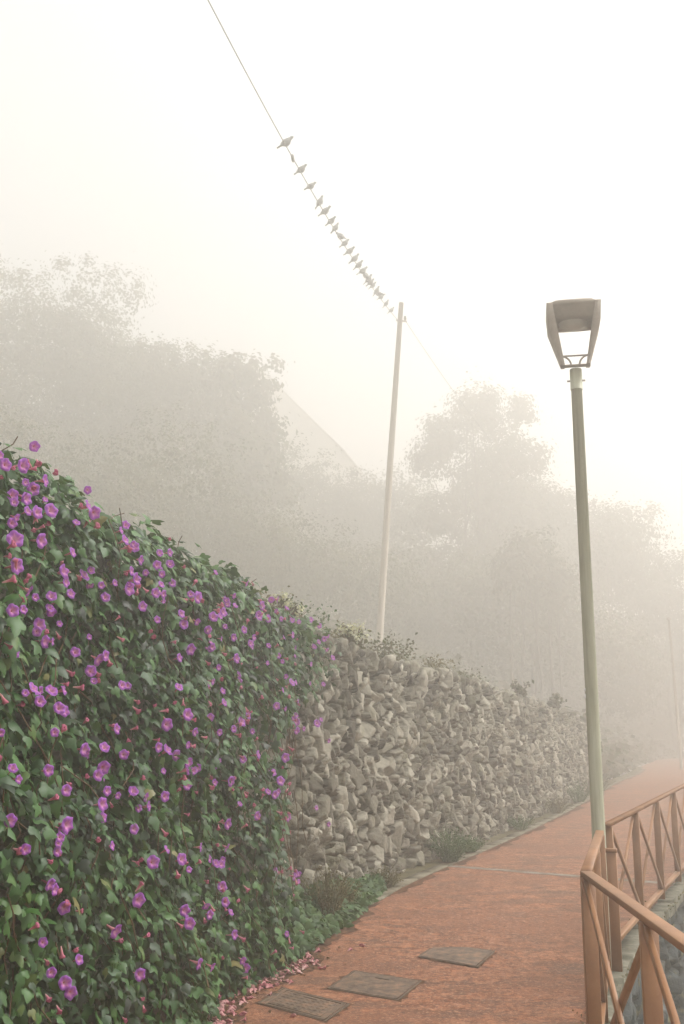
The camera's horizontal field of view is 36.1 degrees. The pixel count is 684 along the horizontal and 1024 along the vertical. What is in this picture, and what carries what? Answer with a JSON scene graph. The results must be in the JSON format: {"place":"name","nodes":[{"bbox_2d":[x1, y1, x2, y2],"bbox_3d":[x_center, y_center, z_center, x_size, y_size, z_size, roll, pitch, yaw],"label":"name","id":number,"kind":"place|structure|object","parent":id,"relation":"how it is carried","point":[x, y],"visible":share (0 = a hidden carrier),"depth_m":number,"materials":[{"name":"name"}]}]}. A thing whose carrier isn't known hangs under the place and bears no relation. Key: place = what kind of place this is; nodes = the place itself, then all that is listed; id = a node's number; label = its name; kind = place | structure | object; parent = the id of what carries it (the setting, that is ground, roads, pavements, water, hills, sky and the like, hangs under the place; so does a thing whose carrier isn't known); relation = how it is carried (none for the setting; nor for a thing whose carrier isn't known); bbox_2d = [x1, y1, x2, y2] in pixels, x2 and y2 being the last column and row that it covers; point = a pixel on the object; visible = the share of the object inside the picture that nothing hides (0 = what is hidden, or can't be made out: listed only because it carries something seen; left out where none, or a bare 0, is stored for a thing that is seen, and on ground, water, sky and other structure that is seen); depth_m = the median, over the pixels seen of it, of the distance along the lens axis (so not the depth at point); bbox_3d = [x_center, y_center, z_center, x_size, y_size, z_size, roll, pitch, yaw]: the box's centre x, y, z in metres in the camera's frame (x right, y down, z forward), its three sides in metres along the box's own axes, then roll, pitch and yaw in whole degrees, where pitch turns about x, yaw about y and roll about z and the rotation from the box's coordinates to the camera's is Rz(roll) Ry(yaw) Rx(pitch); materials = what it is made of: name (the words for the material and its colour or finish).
{"place":"outdoors","nodes":[
{"label":"outdoors","id":0,"kind":"place"},
{"bbox_2d":[175,367,365,537],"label":"mountain","id":1,"kind":"structure","parent":0,"point":[305,423],"depth_m":102.00,"materials":[{"name":"rock"},{"name":"dirt"},{"name":"leaf"}]},
{"bbox_2d":[0,0,683,780],"label":"sky","id":2,"kind":"structure","parent":0,"point":[488,164],"materials":[{"name":"white"}]},
{"bbox_2d":[138,769,646,1023],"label":"verge","id":3,"kind":"structure","parent":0,"point":[327,942],"depth_m":8.95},
{"bbox_2d":[207,938,346,1023],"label":"leaf litter","id":4,"kind":"object","parent":3,"relation":"on","point":[246,1008],"visible":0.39,"depth_m":7.21,"materials":[{"name":"plant"}]},
{"bbox_2d":[0,530,589,1023],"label":"stone wall","id":5,"kind":"structure","parent":3,"relation":"on","point":[404,762],"depth_m":13.19,"materials":[{"name":"grey stone"}]},
{"bbox_2d":[0,436,341,1023],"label":"flowering vine","id":6,"kind":"object","parent":5,"relation":"attached to","point":[88,889],"visible":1,"depth_m":6.03,"materials":[{"name":"green plant"}]},
{"bbox_2d":[266,591,304,627],"bbox_3d":[-0.613,1.108,11.068,0.403,0.582,0.398,6,-13,-24],"label":"flowering shrub","id":7,"kind":"object","parent":5,"relation":"on","point":[281,603],"visible":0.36,"depth_m":11.04,"materials":[{"name":"green plant"}]},
{"bbox_2d":[334,619,371,648],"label":"flowering shrub","id":8,"kind":"object","parent":5,"relation":"on","point":[351,634],"visible":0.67,"depth_m":13.39,"materials":[{"name":"green plant"}]},
{"bbox_2d":[357,629,417,661],"bbox_3d":[0.677,2.206,15.732,1.022,0.957,1.293,0,-12,0],"label":"plant","id":9,"kind":"object","parent":5,"relation":"on","point":[383,653],"visible":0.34,"depth_m":15.65,"materials":[{"name":"green plant"}]},
{"bbox_2d":[412,653,462,674],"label":"plant","id":10,"kind":"object","parent":5,"relation":"on","point":[431,663],"visible":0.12,"depth_m":17.59,"materials":[{"name":"green plant"}]},
{"bbox_2d":[510,679,533,696],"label":"plant","id":11,"kind":"object","parent":5,"relation":"on","point":[519,688],"visible":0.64,"depth_m":21.00,"materials":[{"name":"green plant"}]},
{"bbox_2d":[546,693,566,709],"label":"plant","id":12,"kind":"object","parent":5,"relation":"on","point":[553,702],"visible":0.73,"depth_m":24.61,"materials":[{"name":"green plant"}]},
{"bbox_2d":[236,872,387,962],"bbox_3d":[-0.020,3.658,10.080,0.594,0.625,4.183,-4,-13,17],"label":"creeping plant","id":13,"kind":"object","parent":3,"relation":"on","point":[315,926],"visible":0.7,"depth_m":9.43,"materials":[{"name":"green plant"}]},
{"bbox_2d":[299,858,358,917],"bbox_3d":[-0.144,3.512,9.728,0.612,0.597,0.603,0,-12,0],"label":"weed","id":14,"kind":"object","parent":3,"relation":"on","point":[326,899],"visible":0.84,"depth_m":9.68,"materials":[{"name":"green plant"}]},
{"bbox_2d":[321,874,362,904],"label":"weed","id":15,"kind":"object","parent":3,"relation":"on","point":[352,895],"visible":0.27,"depth_m":10.27,"materials":[{"name":"green plant"}]},
{"bbox_2d":[367,864,405,887],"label":"weed","id":16,"kind":"object","parent":3,"relation":"on","point":[389,881],"visible":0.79,"depth_m":11.70,"materials":[{"name":"green plant"}]},
{"bbox_2d":[458,837,491,852],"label":"weed","id":17,"kind":"object","parent":3,"relation":"on","point":[477,844],"visible":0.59,"depth_m":14.78,"materials":[{"name":"green plant"}]},
{"bbox_2d":[506,815,534,829],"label":"weed","id":18,"kind":"object","parent":3,"relation":"on","point":[513,822],"visible":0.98,"depth_m":17.69,"materials":[{"name":"green plant"}]},
{"bbox_2d":[543,795,571,813],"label":"weed","id":19,"kind":"object","parent":3,"relation":"on","point":[557,808],"visible":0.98,"depth_m":20.64,"materials":[{"name":"green plant"}]},
{"bbox_2d":[566,781,589,802],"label":"weed","id":20,"kind":"object","parent":3,"relation":"on","point":[579,796],"visible":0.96,"depth_m":23.26,"materials":[{"name":"green plant"}]},
{"bbox_2d":[581,770,615,794],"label":"weed","id":21,"kind":"object","parent":3,"relation":"on","point":[607,779],"visible":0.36,"depth_m":25.65,"materials":[{"name":"green plant"}]},
{"bbox_2d":[122,561,683,777],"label":"hillside","id":22,"kind":"structure","parent":0,"point":[659,731],"depth_m":77.54,"materials":[{"name":"green plant"}]},
{"bbox_2d":[0,291,66,471],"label":"tree","id":23,"kind":"object","parent":22,"relation":"on","point":[10,340],"visible":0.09,"depth_m":68.85,"materials":[{"name":"green plant"}]},
{"bbox_2d":[0,395,118,517],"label":"bush","id":24,"kind":"object","parent":22,"relation":"on","point":[23,422],"visible":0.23,"depth_m":47.87,"materials":[{"name":"green plant"}]},
{"bbox_2d":[0,250,158,519],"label":"tree","id":25,"kind":"object","parent":22,"relation":"on","point":[36,311],"visible":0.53,"depth_m":65.30,"materials":[{"name":"green plant"}]},
{"bbox_2d":[0,291,179,507],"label":"tree","id":26,"kind":"object","parent":22,"relation":"on","point":[90,325],"visible":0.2,"depth_m":66.51,"materials":[{"name":"green plant"}]},
{"bbox_2d":[50,331,231,550],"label":"tree","id":27,"kind":"object","parent":22,"relation":"on","point":[123,383],"visible":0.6,"depth_m":64.95,"materials":[{"name":"green plant"}]},
{"bbox_2d":[1,400,286,585],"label":"bush","id":28,"kind":"object","parent":22,"relation":"on","point":[122,495],"visible":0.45,"depth_m":50.50,"materials":[{"name":"green plant"}]},
{"bbox_2d":[99,331,276,569],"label":"tree","id":29,"kind":"object","parent":22,"relation":"on","point":[175,373],"visible":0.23,"depth_m":66.25,"materials":[{"name":"green plant"}]},
{"bbox_2d":[52,478,378,619],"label":"bush","id":30,"kind":"object","parent":22,"relation":"on","point":[278,538],"visible":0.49,"depth_m":53.32,"materials":[{"name":"green plant"}]},
{"bbox_2d":[167,340,303,539],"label":"tree","id":31,"kind":"object","parent":22,"relation":"on","point":[229,370],"visible":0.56,"depth_m":65.60,"materials":[{"name":"green plant"}]},
{"bbox_2d":[214,366,305,573],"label":"bush","id":32,"kind":"object","parent":22,"relation":"on","point":[272,430],"visible":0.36,"depth_m":67.69,"materials":[{"name":"green plant"}]},
{"bbox_2d":[237,583,296,608],"bbox_3d":[-0.987,1.140,11.278,0.898,0.755,0.860,5,-13,-20],"label":"plant","id":33,"kind":"object","parent":22,"relation":"on","point":[266,600],"visible":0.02,"depth_m":11.16,"materials":[{"name":"green plant"}]},
{"bbox_2d":[290,596,337,632],"bbox_3d":[-0.533,1.402,12.554,0.766,0.860,1.066,-3,-13,14],"label":"plant","id":34,"kind":"object","parent":22,"relation":"on","point":[323,613],"visible":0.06,"depth_m":12.77,"materials":[{"name":"green plant"}]},
{"bbox_2d":[268,432,384,598],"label":"bush","id":35,"kind":"object","parent":22,"relation":"on","point":[309,500],"visible":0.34,"depth_m":80.56,"materials":[{"name":"green plant"}]},
{"bbox_2d":[6,517,663,767],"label":"hillside scrub","id":36,"kind":"object","parent":22,"relation":"on","point":[400,639],"visible":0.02,"depth_m":55.51,"materials":[{"name":"green plant"}]},
{"bbox_2d":[317,620,365,647],"bbox_3d":[-0.037,1.818,13.894,0.703,0.831,0.735,0,-12,0],"label":"plant","id":37,"kind":"object","parent":22,"relation":"on","point":[335,636],"visible":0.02,"depth_m":13.82,"materials":[{"name":"green plant"}]},
{"bbox_2d":[238,520,450,645],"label":"bush","id":38,"kind":"object","parent":22,"relation":"on","point":[371,579],"visible":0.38,"depth_m":58.24,"materials":[{"name":"green plant"}]},
{"bbox_2d":[299,460,450,613],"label":"tree","id":39,"kind":"object","parent":22,"relation":"on","point":[381,497],"visible":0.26,"depth_m":81.25,"materials":[{"name":"green plant"}]},
{"bbox_2d":[375,302,406,654],"bbox_3d":[1.470,-0.095,32.767,1.270,13.759,0.230,0,-12,0],"label":"utility pole","id":40,"kind":"object","parent":22,"relation":"on","point":[384,558],"visible":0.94,"depth_m":32.83,"materials":[{"name":"grey concrete"}]},
{"bbox_2d":[208,0,397,319],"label":"power line","id":41,"kind":"object","parent":40,"relation":"attached to","point":[292,157],"visible":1,"depth_m":19.11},
{"bbox_2d":[277,136,293,148],"bbox_3d":[-1.042,-6.815,19.380,0.367,0.165,0.134,-20,-12,7],"label":"bird","id":42,"kind":"object","parent":41,"relation":"on","point":[287,141],"visible":0.99,"depth_m":19.34},
{"bbox_2d":[294,164,306,174],"bbox_3d":[-0.808,-6.702,20.563,0.319,0.144,0.117,-23,-16,9],"label":"bird","id":43,"kind":"object","parent":41,"relation":"on","point":[302,169],"visible":0.98,"depth_m":20.53},
{"bbox_2d":[304,182,316,189],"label":"bird","id":44,"kind":"object","parent":41,"relation":"on","point":[311,185],"visible":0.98,"depth_m":21.36},
{"bbox_2d":[315,195,323,209],"bbox_3d":[-0.477,-6.558,22.241,0.334,0.153,0.124,-47,-21,2],"label":"bird","id":45,"kind":"object","parent":41,"relation":"on","point":[320,200],"visible":0.98,"depth_m":22.21},
{"bbox_2d":[318,205,330,215],"bbox_3d":[-0.374,-6.524,22.786,0.351,0.159,0.129,-22,-11,8],"label":"bird","id":46,"kind":"object","parent":41,"relation":"on","point":[326,210],"visible":0.98,"depth_m":22.75},
{"bbox_2d":[325,216,335,225],"bbox_3d":[-0.249,-6.481,23.413,0.310,0.141,0.114,-25,-19,17],"label":"bird","id":47,"kind":"object","parent":41,"relation":"on","point":[331,220],"visible":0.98,"depth_m":23.38},
{"bbox_2d":[331,223,338,232],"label":"bird","id":48,"kind":"object","parent":41,"relation":"on","point":[335,226],"visible":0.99,"depth_m":23.84},
{"bbox_2d":[337,232,347,239],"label":"bird","id":49,"kind":"object","parent":41,"relation":"on","point":[341,236],"visible":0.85,"depth_m":24.42},
{"bbox_2d":[339,239,348,247],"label":"bird","id":50,"kind":"object","parent":41,"relation":"on","point":[345,242],"visible":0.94,"depth_m":24.95},
{"bbox_2d":[343,246,354,254],"bbox_3d":[0.179,-6.361,25.617,0.336,0.160,0.129,-19,-16,15],"label":"bird","id":51,"kind":"object","parent":41,"relation":"on","point":[350,250],"visible":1,"depth_m":25.57},
{"bbox_2d":[348,254,358,263],"bbox_3d":[0.304,-6.330,26.266,0.358,0.163,0.132,-29,-23,11],"label":"bird","id":52,"kind":"object","parent":41,"relation":"on","point":[355,257],"visible":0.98,"depth_m":26.23},
{"bbox_2d":[353,260,363,269],"bbox_3d":[0.418,-6.308,26.853,0.351,0.168,0.136,-29,-13,6],"label":"bird","id":53,"kind":"object","parent":41,"relation":"on","point":[359,264],"visible":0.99,"depth_m":26.82},
{"bbox_2d":[356,266,367,274],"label":"bird","id":54,"kind":"object","parent":41,"relation":"on","point":[363,270],"visible":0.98,"depth_m":27.38},
{"bbox_2d":[406,322,563,510],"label":"power line","id":55,"kind":"object","parent":40,"relation":"attached to","point":[476,422],"visible":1,"depth_m":42.85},
{"bbox_2d":[329,480,460,608],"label":"bush","id":56,"kind":"object","parent":22,"relation":"on","point":[411,527],"visible":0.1,"depth_m":79.55,"materials":[{"name":"green plant"}]},
{"bbox_2d":[327,547,501,668],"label":"bush","id":57,"kind":"object","parent":22,"relation":"on","point":[426,625],"visible":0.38,"depth_m":64.02,"materials":[{"name":"green plant"}]},
{"bbox_2d":[365,528,495,667],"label":"tree","id":58,"kind":"object","parent":22,"relation":"on","point":[427,548],"visible":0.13,"depth_m":70.70,"materials":[{"name":"green plant"}]},
{"bbox_2d":[451,666,488,681],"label":"plant","id":59,"kind":"object","parent":22,"relation":"on","point":[467,676],"visible":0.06,"depth_m":19.83,"materials":[{"name":"green plant"}]},
{"bbox_2d":[399,366,578,667],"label":"tree","id":60,"kind":"object","parent":22,"relation":"on","point":[440,445],"visible":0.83,"depth_m":70.75,"materials":[{"name":"green plant"}]},
{"bbox_2d":[297,594,683,780],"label":"bank scrub","id":61,"kind":"object","parent":22,"relation":"on","point":[620,755],"visible":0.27,"depth_m":52.18,"materials":[{"name":"green plant"}]},
{"bbox_2d":[481,534,532,690],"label":"young tree","id":62,"kind":"object","parent":22,"relation":"on","point":[502,577],"visible":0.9,"depth_m":53.33,"materials":[{"name":"green plant"}]},
{"bbox_2d":[495,525,547,687],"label":"young tree","id":63,"kind":"object","parent":22,"relation":"on","point":[531,549],"visible":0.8,"depth_m":53.59,"materials":[{"name":"green plant"}]},
{"bbox_2d":[455,465,595,692],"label":"tree","id":64,"kind":"object","parent":22,"relation":"on","point":[554,516],"visible":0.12,"depth_m":73.15,"materials":[{"name":"green plant"}]},
{"bbox_2d":[429,549,626,699],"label":"tree","id":65,"kind":"object","parent":22,"relation":"on","point":[496,610],"visible":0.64,"depth_m":58.51,"materials":[{"name":"green plant"}]},
{"bbox_2d":[506,525,560,699],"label":"young tree","id":66,"kind":"object","parent":22,"relation":"on","point":[550,546],"visible":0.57,"depth_m":54.09,"materials":[{"name":"green plant"}]},
{"bbox_2d":[516,549,577,696],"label":"young tree","id":67,"kind":"object","parent":22,"relation":"on","point":[555,572],"visible":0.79,"depth_m":54.36,"materials":[{"name":"green plant"}]},
{"bbox_2d":[527,563,580,707],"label":"young tree","id":68,"kind":"object","parent":22,"relation":"on","point":[559,603],"visible":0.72,"depth_m":54.75,"materials":[{"name":"green plant"}]},
{"bbox_2d":[456,596,676,724],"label":"tree","id":69,"kind":"object","parent":22,"relation":"on","point":[607,694],"visible":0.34,"depth_m":65.75,"materials":[{"name":"green plant"}]},
{"bbox_2d":[515,568,683,719],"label":"tree","id":70,"kind":"object","parent":22,"relation":"on","point":[651,675],"visible":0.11,"depth_m":67.47,"materials":[{"name":"green plant"}]},
{"bbox_2d":[525,481,678,723],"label":"tree","id":71,"kind":"object","parent":22,"relation":"on","point":[599,547],"visible":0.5,"depth_m":74.96,"materials":[{"name":"green plant"}]},
{"bbox_2d":[560,508,672,642],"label":"tree","id":72,"kind":"object","parent":22,"relation":"on","point":[631,559],"visible":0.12,"depth_m":76.82,"materials":[{"name":"green plant"}]},
{"bbox_2d":[602,540,683,748],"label":"tree","id":73,"kind":"object","parent":22,"relation":"on","point":[663,576],"visible":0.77,"depth_m":75.36,"materials":[{"name":"green plant"}]},
{"bbox_2d":[235,758,683,1023],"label":"path","id":74,"kind":"structure","parent":0,"point":[526,928],"depth_m":9.30,"materials":[{"name":"red brick"}]},
{"bbox_2d":[254,986,353,1022],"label":"slab","id":75,"kind":"structure","parent":74,"relation":"on","point":[316,1007],"depth_m":6.88,"materials":[{"name":"stone"}]},
{"bbox_2d":[322,970,425,1001],"bbox_3d":[0.241,3.355,7.437,0.752,0.020,0.726,-7,-14,28],"label":"manhole cover","id":76,"kind":"object","parent":74,"relation":"on","point":[385,986],"visible":1,"depth_m":7.41,"materials":[{"name":"metal"}]},
{"bbox_2d":[417,947,495,967],"bbox_3d":[0.925,3.585,8.520,0.658,0.016,0.898,-5,-13,24],"label":"manhole cover","id":77,"kind":"object","parent":74,"relation":"on","point":[471,957],"visible":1,"depth_m":8.41,"materials":[{"name":"metal"}]},
{"bbox_2d":[368,769,643,906],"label":"kerb","id":78,"kind":"structure","parent":74,"relation":"on","point":[415,877],"depth_m":15.09,"materials":[{"name":"concrete"}]},
{"bbox_2d":[391,767,642,883],"bbox_3d":[6.705,7.627,28.332,0.714,0.466,41.983,-4,-13,19],"label":"gutter","id":79,"kind":"object","parent":74,"relation":"on","point":[408,872],"visible":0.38,"depth_m":16.44,"materials":[{"name":"concrete"}]},
{"bbox_2d":[426,823,477,861],"bbox_3d":[1.427,4.367,13.862,0.807,0.496,0.812,0,-12,0],"label":"weed","id":80,"kind":"object","parent":79,"relation":"on","point":[452,850],"visible":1,"depth_m":13.80,"materials":[{"name":"green plant"}]},
{"bbox_2d":[448,865,674,884],"bbox_3d":[2.812,4.372,12.613,3.481,0.042,0.157,-7,-14,30],"label":"pavement joint","id":81,"kind":"object","parent":74,"relation":"on","point":[535,872],"visible":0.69,"depth_m":12.89,"materials":[{"name":"grey concrete"}]},
{"bbox_2d":[546,298,611,967],"bbox_3d":[1.975,0.838,8.434,0.448,5.342,0.417,-2,-12,10],"label":"street lamp","id":82,"kind":"object","parent":74,"relation":"on","point":[574,315],"visible":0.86,"depth_m":8.57,"materials":[{"name":"metal"}]},
{"bbox_2d":[666,617,682,769],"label":"lamp post","id":83,"kind":"object","parent":74,"relation":"on","point":[676,709],"visible":1,"depth_m":44.77,"materials":[{"name":"grey metal"}]},
{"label":"ground","id":84,"kind":"structure","parent":0,"visible":0},
{"bbox_2d":[586,873,683,1023],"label":"retaining wall","id":85,"kind":"structure","parent":84,"relation":"on","point":[672,959],"depth_m":10.04,"materials":[{"name":"stone"}]},
{"bbox_2d":[572,883,683,1023],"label":"moss","id":86,"kind":"object","parent":85,"relation":"on","point":[680,894],"visible":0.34,"depth_m":10.04,"materials":[{"name":"green plant"}]},
{"bbox_2d":[580,830,683,1023],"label":"railing","id":87,"kind":"object","parent":85,"relation":"on","point":[599,890],"visible":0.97,"depth_m":5.08,"materials":[{"name":"brown wood"}]},
{"bbox_2d":[605,783,683,939],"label":"railing","id":88,"kind":"object","parent":85,"relation":"on","point":[635,826],"visible":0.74,"depth_m":10.30,"materials":[{"name":"brown wood"}]}
]}

